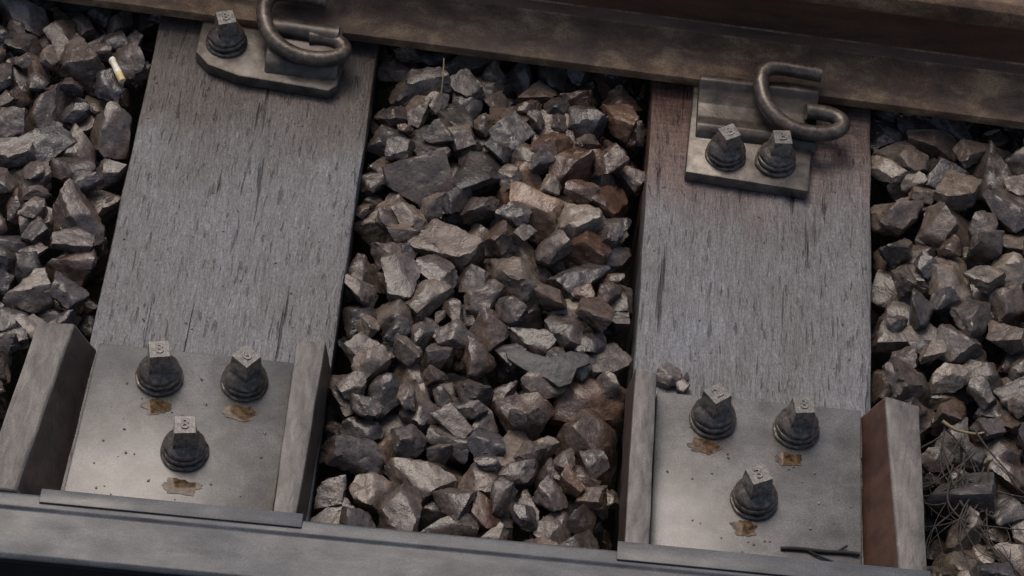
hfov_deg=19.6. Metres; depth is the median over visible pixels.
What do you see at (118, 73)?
cigarette butt
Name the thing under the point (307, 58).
rail baseplate
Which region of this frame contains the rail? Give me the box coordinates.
[49,0,1023,128]
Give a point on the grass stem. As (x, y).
(442, 75)
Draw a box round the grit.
[93,82,859,556]
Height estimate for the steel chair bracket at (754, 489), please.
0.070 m
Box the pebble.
[656,362,690,393]
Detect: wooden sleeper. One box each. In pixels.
[61,15,384,520]
[612,79,871,564]
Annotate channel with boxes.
[0,492,778,575]
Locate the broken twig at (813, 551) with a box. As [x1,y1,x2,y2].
[780,545,859,561]
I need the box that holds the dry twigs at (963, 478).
[861,281,1023,575]
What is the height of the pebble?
0.020 m
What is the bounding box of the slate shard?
[505,348,589,388]
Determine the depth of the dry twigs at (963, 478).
3.33 m
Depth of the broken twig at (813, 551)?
3.25 m
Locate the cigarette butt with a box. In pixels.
[109,57,125,82]
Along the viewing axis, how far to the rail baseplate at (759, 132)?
3.63 m
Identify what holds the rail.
on the wooden sleeper at (264, 217)
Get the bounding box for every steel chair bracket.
[0,322,330,527]
[617,368,930,575]
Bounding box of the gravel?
[0,0,1023,575]
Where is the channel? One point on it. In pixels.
(37, 538)
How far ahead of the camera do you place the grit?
3.40 m
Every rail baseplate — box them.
[196,0,351,98]
[684,59,849,198]
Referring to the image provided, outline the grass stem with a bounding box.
[441,58,444,92]

